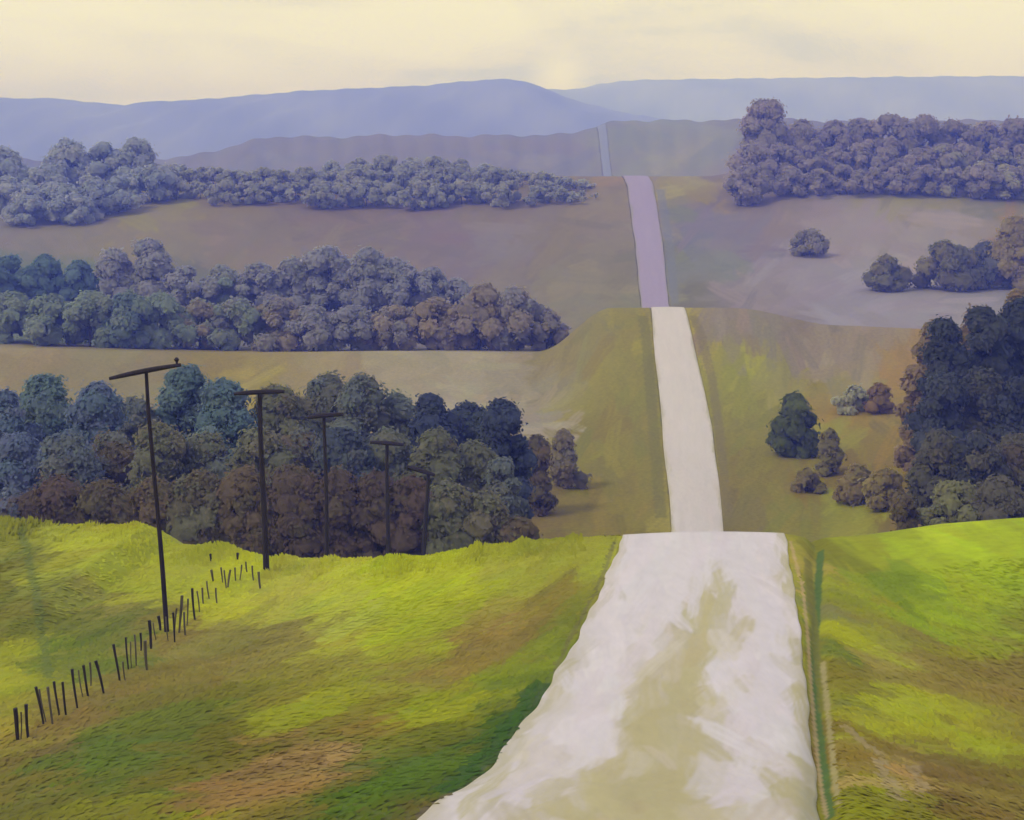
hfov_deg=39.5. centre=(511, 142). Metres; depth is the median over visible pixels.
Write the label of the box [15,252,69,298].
broadleaf tree
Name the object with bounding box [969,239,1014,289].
shrub
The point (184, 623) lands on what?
fence post
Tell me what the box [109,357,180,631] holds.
utility pole
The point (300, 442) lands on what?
broadleaf tree
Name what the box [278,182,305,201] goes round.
broadleaf tree
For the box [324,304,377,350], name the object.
broadleaf tree
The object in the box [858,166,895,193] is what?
broadleaf tree
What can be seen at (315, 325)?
broadleaf tree
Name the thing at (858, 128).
broadleaf tree
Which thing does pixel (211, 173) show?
broadleaf tree
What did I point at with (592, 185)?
shrub
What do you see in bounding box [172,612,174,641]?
fence post
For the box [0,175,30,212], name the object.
broadleaf tree
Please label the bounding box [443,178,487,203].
broadleaf tree
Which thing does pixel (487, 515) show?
shrub
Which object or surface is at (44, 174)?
broadleaf tree
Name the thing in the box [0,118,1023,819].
ground
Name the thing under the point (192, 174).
broadleaf tree
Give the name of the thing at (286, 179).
broadleaf tree
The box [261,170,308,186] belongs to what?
broadleaf tree
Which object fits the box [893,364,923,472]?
shrub
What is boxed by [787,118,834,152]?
broadleaf tree
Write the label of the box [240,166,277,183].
broadleaf tree
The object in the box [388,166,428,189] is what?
broadleaf tree
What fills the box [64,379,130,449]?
broadleaf tree
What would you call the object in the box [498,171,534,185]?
broadleaf tree
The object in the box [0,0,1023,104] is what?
sky
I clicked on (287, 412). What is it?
broadleaf tree
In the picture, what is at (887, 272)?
shrub
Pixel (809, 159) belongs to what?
broadleaf tree
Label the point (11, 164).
broadleaf tree
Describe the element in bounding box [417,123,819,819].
road
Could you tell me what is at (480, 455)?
broadleaf tree
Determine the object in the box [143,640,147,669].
fence post
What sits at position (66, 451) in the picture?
broadleaf tree
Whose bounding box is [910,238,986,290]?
shrub
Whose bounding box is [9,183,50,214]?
broadleaf tree
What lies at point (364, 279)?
broadleaf tree
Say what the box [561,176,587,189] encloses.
broadleaf tree
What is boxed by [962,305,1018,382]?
broadleaf tree
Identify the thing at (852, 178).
broadleaf tree
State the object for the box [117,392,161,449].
broadleaf tree
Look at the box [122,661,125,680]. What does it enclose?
fence post
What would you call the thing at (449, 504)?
shrub
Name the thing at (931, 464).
broadleaf tree
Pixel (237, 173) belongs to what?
broadleaf tree
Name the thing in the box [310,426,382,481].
broadleaf tree
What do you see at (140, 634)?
fence post
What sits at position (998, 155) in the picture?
broadleaf tree
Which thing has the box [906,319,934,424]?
shrub
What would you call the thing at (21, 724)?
fence post
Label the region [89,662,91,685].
fence post
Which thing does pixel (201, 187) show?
broadleaf tree
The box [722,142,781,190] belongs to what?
broadleaf tree
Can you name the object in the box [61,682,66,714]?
fence post
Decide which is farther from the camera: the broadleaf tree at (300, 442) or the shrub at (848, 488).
the shrub at (848, 488)
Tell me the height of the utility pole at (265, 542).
7.801 m
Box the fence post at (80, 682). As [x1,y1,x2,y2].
[78,670,82,696]
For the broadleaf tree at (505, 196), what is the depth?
594.67 m
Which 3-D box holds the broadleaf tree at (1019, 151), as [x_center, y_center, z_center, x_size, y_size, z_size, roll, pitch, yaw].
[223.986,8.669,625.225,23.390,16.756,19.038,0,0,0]
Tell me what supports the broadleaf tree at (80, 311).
on the ground at (772, 320)
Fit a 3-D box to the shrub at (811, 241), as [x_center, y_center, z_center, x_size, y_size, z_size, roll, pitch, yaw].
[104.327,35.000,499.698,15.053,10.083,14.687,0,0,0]
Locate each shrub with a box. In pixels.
[0,490,27,518]
[9,471,84,525]
[71,472,134,524]
[124,473,175,533]
[160,467,234,544]
[214,462,281,556]
[255,461,329,557]
[306,464,360,558]
[340,467,399,558]
[385,474,434,555]
[417,477,481,554]
[456,489,519,544]
[494,514,542,543]
[527,434,558,516]
[549,428,592,488]
[568,179,596,187]
[765,390,823,458]
[787,228,830,256]
[790,467,826,493]
[813,427,846,476]
[830,383,868,415]
[832,463,872,506]
[857,464,904,510]
[861,253,914,292]
[862,382,896,413]
[888,493,920,530]
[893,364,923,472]
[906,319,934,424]
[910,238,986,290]
[958,303,986,349]
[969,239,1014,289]
[985,212,1023,289]
[1002,288,1023,325]
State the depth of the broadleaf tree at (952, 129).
675.79 m
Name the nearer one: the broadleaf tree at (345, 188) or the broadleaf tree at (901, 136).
the broadleaf tree at (345, 188)
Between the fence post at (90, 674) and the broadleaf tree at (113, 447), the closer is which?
the fence post at (90, 674)
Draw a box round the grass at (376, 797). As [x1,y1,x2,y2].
[0,515,1023,819]
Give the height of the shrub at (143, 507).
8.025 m
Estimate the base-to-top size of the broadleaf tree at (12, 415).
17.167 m
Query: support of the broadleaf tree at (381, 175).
on the ground at (772, 320)
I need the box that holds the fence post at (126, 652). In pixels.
[125,637,128,668]
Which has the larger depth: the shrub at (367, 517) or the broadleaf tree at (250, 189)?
the broadleaf tree at (250, 189)
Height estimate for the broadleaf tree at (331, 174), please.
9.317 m
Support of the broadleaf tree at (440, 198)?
on the ground at (772, 320)
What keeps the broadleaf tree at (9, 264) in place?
on the ground at (772, 320)
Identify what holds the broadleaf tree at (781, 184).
on the ground at (772, 320)
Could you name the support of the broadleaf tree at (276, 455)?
on the ground at (772, 320)
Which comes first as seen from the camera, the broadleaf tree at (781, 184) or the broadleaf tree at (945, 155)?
the broadleaf tree at (781, 184)
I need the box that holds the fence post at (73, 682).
[70,669,77,707]
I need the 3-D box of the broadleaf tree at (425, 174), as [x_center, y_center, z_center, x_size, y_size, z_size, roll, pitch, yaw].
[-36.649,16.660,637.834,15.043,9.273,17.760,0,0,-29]
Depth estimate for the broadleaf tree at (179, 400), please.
146.85 m
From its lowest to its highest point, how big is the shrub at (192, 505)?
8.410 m
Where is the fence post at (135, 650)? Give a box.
[134,634,136,665]
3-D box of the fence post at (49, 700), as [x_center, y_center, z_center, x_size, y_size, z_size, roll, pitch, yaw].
[-10.999,13.496,33.928,0.188,1.054,0.071,0,0,0]
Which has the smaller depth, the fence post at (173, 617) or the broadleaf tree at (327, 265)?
the fence post at (173, 617)
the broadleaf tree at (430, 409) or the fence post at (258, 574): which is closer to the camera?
the fence post at (258, 574)
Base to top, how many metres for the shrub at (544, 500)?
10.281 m
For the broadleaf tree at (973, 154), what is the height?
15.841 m
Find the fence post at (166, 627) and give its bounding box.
[165,617,168,640]
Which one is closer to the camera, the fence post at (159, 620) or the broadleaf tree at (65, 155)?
the fence post at (159, 620)
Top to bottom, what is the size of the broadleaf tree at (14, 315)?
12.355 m
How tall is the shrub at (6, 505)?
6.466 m
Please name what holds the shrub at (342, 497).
on the ground at (772, 320)
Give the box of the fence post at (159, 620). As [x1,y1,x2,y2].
[157,615,160,629]
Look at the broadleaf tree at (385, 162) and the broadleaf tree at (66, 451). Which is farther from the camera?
the broadleaf tree at (385, 162)
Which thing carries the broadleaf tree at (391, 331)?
on the ground at (772, 320)
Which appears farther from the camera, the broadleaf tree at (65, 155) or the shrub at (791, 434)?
the broadleaf tree at (65, 155)
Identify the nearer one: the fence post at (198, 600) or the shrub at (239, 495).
the fence post at (198, 600)
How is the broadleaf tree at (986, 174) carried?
on the ground at (772, 320)
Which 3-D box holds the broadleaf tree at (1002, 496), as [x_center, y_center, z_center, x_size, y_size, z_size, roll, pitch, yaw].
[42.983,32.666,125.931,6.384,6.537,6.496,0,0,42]
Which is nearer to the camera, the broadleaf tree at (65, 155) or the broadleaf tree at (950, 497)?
the broadleaf tree at (950, 497)
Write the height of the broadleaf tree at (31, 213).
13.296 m
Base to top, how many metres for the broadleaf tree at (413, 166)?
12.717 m
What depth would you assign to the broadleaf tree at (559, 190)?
600.77 m
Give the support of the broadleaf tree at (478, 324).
on the ground at (772, 320)
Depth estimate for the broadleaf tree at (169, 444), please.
122.80 m
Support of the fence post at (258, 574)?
on the ground at (772, 320)
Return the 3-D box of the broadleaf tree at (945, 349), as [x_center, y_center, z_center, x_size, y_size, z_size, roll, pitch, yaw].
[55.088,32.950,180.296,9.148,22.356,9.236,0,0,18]
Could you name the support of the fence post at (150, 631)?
on the ground at (772, 320)
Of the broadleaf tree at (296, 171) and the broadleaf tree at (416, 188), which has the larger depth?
the broadleaf tree at (296, 171)
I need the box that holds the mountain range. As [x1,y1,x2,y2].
[548,76,1023,122]
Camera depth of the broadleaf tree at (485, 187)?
602.13 m
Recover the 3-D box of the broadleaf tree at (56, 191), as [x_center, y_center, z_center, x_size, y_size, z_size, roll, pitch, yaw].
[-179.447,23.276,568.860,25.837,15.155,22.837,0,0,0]
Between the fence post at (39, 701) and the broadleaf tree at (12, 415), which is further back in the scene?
the broadleaf tree at (12, 415)
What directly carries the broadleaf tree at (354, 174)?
on the ground at (772, 320)
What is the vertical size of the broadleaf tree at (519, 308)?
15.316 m
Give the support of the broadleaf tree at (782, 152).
on the ground at (772, 320)
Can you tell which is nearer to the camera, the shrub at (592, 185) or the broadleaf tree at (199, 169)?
the shrub at (592, 185)
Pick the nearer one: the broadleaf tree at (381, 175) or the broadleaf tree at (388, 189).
the broadleaf tree at (388, 189)
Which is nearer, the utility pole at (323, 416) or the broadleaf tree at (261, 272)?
the utility pole at (323, 416)
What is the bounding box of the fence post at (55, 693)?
[53,681,59,715]
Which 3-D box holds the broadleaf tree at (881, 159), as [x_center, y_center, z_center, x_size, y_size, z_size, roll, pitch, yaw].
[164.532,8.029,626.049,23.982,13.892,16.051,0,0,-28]
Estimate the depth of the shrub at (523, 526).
105.28 m
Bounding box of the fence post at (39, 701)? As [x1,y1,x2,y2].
[34,686,44,723]
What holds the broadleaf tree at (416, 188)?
on the ground at (772, 320)
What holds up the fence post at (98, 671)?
on the ground at (772, 320)
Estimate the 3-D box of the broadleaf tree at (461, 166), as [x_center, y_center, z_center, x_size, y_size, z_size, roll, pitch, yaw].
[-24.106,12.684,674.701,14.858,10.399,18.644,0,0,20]
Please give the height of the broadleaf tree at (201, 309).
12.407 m
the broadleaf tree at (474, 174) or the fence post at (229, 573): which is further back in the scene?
the broadleaf tree at (474, 174)
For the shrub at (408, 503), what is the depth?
104.77 m
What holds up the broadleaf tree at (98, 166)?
on the ground at (772, 320)
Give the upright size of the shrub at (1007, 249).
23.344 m
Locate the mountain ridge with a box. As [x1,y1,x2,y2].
[0,79,658,160]
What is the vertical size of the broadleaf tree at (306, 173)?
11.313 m
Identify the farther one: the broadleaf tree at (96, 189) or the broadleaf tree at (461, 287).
the broadleaf tree at (96, 189)
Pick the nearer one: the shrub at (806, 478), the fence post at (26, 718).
the fence post at (26, 718)
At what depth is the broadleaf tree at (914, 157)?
619.59 m
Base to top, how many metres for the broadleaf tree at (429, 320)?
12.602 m
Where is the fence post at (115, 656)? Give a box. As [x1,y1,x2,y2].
[112,644,120,680]
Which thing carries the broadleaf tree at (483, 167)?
on the ground at (772, 320)
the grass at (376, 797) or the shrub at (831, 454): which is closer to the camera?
the grass at (376, 797)
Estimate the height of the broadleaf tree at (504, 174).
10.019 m
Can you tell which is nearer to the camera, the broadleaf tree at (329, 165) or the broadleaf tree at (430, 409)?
the broadleaf tree at (430, 409)
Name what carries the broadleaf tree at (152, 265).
on the ground at (772, 320)
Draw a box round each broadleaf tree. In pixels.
[0,145,29,195]
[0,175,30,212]
[0,192,47,224]
[0,253,27,296]
[0,290,33,343]
[0,386,44,443]
[0,430,43,499]
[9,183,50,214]
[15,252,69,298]
[19,372,77,438]
[20,161,70,188]
[22,293,82,345]
[32,182,92,219]
[32,428,109,489]
[40,136,93,187]
[43,191,103,224]
[50,259,99,300]
[59,289,117,347]
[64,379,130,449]
[66,173,117,215]
[71,141,120,183]
[90,426,139,488]
[91,289,162,348]
[92,247,134,298]
[102,175,148,212]
[104,136,160,184]
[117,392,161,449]
[120,417,192,492]
[122,162,177,202]
[127,237,178,297]
[135,289,202,348]
[152,360,228,448]
[161,265,220,306]
[161,297,235,348]
[163,179,194,199]
[166,163,192,180]
[170,168,180,189]
[174,430,231,483]
[178,168,208,187]
[180,181,218,197]
[187,376,257,457]
[192,166,216,180]
[193,167,236,186]
[198,263,252,304]
[203,179,245,204]
[204,296,268,350]
[224,170,243,184]
[224,423,301,485]
[234,181,266,203]
[237,262,284,306]
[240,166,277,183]
[240,294,305,351]
[250,383,318,439]
[252,179,285,202]
[255,254,313,309]
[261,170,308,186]
[271,169,288,181]
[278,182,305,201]
[279,303,338,350]
[281,424,330,479]
[291,166,325,188]
[293,166,326,175]
[299,245,350,309]
[299,370,345,438]
[301,180,338,208]
[309,170,350,187]
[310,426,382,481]
[312,159,345,180]
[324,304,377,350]
[326,372,396,445]
[331,167,384,191]
[334,181,365,206]
[337,245,392,310]
[344,157,370,175]
[346,179,383,206]
[361,304,421,350]
[364,154,398,172]
[364,426,417,484]
[369,170,389,191]
[370,388,415,439]
[376,256,428,308]
[379,182,415,204]
[382,179,436,209]
[388,157,427,181]
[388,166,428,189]
[397,425,468,491]
[401,296,467,349]
[405,392,466,465]
[407,266,456,306]
[413,169,437,186]
[417,183,455,207]
[423,155,452,179]
[436,167,475,184]
[438,277,473,304]
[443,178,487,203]
[449,280,506,349]
[449,400,486,448]
[451,158,474,175]
[451,169,491,183]
[457,438,498,492]
[460,182,497,201]
[467,162,498,181]
[474,397,539,518]
[480,165,517,186]
[481,456,529,517]
[484,180,534,206]
[489,284,552,350]
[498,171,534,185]
[507,168,529,179]
[515,185,562,204]
[520,171,553,180]
[527,308,571,350]
[528,171,564,189]
[535,185,575,202]
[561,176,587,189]
[565,190,597,201]
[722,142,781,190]
[722,162,771,205]
[736,97,800,149]
[769,142,805,174]
[769,166,811,196]
[785,145,831,173]
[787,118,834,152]
[793,168,836,194]
[814,119,853,151]
[818,146,854,174]
[829,162,864,193]
[840,142,874,172]
[843,117,882,157]
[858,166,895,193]
[862,112,920,159]
[867,145,904,171]
[876,162,925,194]
[891,147,933,171]
[897,427,960,508]
[902,369,974,453]
[906,164,948,194]
[907,114,952,160]
[912,314,975,433]
[916,479,980,526]
[919,143,970,177]
[926,117,976,153]
[937,166,975,196]
[944,430,1013,498]
[950,365,1018,441]
[956,473,1023,520]
[957,161,1004,197]
[961,145,992,179]
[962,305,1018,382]
[973,121,1013,153]
[981,145,1021,170]
[987,375,1023,444]
[989,115,1023,156]
[989,165,1023,199]
[996,432,1023,493]
[999,144,1023,178]
[1000,296,1023,377]
[1019,183,1023,197]
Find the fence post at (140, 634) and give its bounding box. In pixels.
[139,633,141,650]
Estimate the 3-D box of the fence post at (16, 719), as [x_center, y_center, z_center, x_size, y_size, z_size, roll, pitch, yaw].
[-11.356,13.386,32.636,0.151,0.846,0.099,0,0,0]
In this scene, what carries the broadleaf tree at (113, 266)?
on the ground at (772, 320)
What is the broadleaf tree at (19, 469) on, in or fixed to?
on the ground at (772, 320)
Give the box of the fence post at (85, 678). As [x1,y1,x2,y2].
[82,665,88,695]
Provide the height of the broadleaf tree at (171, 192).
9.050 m
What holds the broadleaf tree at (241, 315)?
on the ground at (772, 320)
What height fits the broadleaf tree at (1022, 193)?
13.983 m
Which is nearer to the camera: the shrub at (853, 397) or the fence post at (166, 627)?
the fence post at (166, 627)
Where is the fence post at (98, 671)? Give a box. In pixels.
[94,660,104,692]
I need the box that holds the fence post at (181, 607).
[178,595,183,632]
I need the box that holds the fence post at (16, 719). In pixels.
[13,707,18,739]
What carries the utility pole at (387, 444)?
on the ground at (772, 320)
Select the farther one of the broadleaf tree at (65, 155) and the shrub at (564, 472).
the broadleaf tree at (65, 155)
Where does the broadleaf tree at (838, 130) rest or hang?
on the ground at (772, 320)
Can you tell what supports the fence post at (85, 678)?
on the ground at (772, 320)
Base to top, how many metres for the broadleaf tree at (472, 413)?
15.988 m
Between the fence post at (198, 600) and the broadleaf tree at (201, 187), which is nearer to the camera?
the fence post at (198, 600)
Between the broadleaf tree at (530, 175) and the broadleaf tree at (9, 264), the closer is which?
the broadleaf tree at (9, 264)
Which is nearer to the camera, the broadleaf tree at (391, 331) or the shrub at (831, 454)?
the shrub at (831, 454)
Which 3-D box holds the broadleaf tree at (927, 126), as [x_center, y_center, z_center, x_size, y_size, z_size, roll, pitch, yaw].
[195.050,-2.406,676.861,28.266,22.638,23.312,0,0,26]
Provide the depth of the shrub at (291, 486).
104.46 m
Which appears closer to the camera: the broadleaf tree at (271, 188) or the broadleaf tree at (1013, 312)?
the broadleaf tree at (1013, 312)
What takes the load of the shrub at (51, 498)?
on the ground at (772, 320)
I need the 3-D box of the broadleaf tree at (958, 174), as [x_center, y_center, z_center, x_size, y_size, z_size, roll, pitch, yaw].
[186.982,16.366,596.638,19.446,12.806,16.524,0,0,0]
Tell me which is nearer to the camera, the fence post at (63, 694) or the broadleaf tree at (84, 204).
the fence post at (63, 694)
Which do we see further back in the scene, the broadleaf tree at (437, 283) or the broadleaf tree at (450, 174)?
the broadleaf tree at (450, 174)
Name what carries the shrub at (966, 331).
on the ground at (772, 320)
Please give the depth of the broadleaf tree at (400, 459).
124.89 m
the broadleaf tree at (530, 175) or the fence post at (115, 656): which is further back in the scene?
the broadleaf tree at (530, 175)
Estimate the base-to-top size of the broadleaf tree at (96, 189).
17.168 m
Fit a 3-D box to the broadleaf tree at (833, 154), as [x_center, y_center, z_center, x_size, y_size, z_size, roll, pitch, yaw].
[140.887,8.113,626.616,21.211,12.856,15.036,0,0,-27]
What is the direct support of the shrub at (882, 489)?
on the ground at (772, 320)
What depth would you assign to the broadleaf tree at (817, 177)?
592.38 m
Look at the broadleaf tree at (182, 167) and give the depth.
674.82 m
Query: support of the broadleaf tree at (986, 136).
on the ground at (772, 320)
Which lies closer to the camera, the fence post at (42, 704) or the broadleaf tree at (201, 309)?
the fence post at (42, 704)
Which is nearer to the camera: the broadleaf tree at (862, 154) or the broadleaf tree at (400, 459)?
the broadleaf tree at (400, 459)
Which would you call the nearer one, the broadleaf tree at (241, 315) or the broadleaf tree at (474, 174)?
the broadleaf tree at (241, 315)
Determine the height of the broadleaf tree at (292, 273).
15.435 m
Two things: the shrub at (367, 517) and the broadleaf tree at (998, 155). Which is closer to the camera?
the shrub at (367, 517)
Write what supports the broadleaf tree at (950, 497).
on the ground at (772, 320)
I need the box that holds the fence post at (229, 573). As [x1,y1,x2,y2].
[227,570,230,586]
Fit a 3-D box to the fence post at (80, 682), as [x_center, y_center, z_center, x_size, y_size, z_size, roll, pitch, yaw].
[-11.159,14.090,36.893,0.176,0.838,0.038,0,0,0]
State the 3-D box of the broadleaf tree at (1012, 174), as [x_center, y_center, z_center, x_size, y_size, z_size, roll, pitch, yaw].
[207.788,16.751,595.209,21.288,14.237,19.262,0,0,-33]
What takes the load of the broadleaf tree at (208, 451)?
on the ground at (772, 320)
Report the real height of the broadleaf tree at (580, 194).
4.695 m
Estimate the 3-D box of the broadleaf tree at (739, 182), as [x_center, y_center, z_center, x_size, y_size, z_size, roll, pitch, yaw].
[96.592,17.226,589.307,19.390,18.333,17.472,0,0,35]
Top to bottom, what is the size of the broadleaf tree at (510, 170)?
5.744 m
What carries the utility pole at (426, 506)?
on the ground at (772, 320)
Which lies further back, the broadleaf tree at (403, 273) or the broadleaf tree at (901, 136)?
the broadleaf tree at (901, 136)
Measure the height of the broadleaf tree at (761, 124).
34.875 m
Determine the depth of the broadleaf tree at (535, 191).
599.26 m
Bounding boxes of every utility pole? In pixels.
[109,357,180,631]
[234,389,284,569]
[307,412,343,555]
[370,441,403,553]
[406,465,434,555]
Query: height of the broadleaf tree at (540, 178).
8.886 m
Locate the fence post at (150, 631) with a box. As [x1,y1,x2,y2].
[148,620,151,648]
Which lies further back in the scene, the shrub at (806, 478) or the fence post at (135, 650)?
the shrub at (806, 478)
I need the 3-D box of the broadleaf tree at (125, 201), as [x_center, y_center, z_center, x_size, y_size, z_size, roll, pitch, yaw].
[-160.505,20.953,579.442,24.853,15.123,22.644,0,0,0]
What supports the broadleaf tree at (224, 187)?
on the ground at (772, 320)
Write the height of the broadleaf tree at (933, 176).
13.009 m
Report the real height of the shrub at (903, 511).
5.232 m
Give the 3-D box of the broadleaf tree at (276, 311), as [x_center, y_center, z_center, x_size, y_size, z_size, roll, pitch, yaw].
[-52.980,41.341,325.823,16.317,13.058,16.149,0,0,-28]
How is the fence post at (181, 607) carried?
on the ground at (772, 320)
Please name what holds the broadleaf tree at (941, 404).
on the ground at (772, 320)
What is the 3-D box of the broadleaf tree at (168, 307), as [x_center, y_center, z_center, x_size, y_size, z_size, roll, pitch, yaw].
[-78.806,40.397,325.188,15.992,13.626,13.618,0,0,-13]
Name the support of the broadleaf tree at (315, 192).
on the ground at (772, 320)
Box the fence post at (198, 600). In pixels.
[196,591,199,611]
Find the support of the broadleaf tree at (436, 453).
on the ground at (772, 320)
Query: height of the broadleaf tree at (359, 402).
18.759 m
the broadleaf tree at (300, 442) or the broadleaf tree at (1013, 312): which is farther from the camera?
the broadleaf tree at (1013, 312)
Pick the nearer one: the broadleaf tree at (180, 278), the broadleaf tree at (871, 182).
the broadleaf tree at (180, 278)
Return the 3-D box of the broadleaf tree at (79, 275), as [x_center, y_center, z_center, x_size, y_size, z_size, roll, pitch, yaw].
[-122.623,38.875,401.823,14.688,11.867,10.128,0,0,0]
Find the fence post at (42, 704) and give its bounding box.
[38,689,45,721]
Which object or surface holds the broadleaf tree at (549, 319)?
on the ground at (772, 320)
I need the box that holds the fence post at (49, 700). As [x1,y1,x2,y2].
[46,686,52,724]
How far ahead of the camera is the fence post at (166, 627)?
45.10 m
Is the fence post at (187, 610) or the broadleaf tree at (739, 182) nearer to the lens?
the fence post at (187, 610)
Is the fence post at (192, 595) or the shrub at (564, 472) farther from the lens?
the shrub at (564, 472)
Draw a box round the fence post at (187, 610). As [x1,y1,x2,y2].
[186,598,188,625]
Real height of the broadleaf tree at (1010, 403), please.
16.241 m
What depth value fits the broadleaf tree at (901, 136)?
665.38 m
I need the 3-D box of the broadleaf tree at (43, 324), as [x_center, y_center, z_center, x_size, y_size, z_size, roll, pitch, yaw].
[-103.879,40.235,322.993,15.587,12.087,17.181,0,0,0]
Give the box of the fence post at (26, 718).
[24,704,28,737]
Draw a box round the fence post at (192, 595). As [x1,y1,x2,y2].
[191,588,195,619]
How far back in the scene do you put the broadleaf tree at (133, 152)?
634.56 m
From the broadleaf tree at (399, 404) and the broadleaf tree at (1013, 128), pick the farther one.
the broadleaf tree at (1013, 128)
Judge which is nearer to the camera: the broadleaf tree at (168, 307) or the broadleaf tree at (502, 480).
the broadleaf tree at (502, 480)
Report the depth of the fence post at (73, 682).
35.72 m
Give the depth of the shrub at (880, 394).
238.62 m
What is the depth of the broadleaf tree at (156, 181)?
595.42 m
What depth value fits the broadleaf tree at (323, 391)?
148.60 m
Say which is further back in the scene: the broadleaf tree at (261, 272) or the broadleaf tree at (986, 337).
the broadleaf tree at (261, 272)
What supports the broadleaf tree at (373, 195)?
on the ground at (772, 320)
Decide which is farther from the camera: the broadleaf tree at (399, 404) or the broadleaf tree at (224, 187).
the broadleaf tree at (224, 187)
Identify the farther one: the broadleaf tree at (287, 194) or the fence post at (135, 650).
the broadleaf tree at (287, 194)
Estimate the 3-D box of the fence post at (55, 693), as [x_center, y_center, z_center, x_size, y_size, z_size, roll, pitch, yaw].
[-11.163,13.703,34.932,0.209,0.966,0.068,0,0,0]
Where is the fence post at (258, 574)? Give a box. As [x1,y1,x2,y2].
[257,572,260,588]
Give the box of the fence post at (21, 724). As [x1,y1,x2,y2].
[20,712,21,738]
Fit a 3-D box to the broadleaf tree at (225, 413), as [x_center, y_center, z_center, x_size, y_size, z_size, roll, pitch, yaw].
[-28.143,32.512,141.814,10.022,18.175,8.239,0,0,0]
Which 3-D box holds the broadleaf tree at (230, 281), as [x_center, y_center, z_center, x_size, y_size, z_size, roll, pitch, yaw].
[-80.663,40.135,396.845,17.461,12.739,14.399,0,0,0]
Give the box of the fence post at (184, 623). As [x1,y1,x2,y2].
[183,612,185,634]
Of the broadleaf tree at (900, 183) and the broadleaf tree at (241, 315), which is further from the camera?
the broadleaf tree at (900, 183)
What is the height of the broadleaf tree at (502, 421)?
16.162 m
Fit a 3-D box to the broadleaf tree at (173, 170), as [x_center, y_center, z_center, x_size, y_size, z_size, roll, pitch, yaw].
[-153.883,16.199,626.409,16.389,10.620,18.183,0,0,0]
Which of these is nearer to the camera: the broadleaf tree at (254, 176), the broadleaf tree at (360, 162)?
the broadleaf tree at (254, 176)
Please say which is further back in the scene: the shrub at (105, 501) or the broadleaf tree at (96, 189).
the broadleaf tree at (96, 189)
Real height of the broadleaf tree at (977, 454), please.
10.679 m
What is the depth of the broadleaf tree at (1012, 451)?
148.22 m
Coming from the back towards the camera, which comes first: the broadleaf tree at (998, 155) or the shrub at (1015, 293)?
the broadleaf tree at (998, 155)
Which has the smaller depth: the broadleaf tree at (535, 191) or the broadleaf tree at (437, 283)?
the broadleaf tree at (437, 283)
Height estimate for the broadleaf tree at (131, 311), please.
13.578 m
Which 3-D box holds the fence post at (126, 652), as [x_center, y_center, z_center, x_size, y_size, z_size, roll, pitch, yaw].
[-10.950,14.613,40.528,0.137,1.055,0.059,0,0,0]
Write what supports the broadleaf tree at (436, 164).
on the ground at (772, 320)
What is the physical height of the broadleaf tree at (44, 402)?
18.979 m
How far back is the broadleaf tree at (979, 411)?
168.27 m

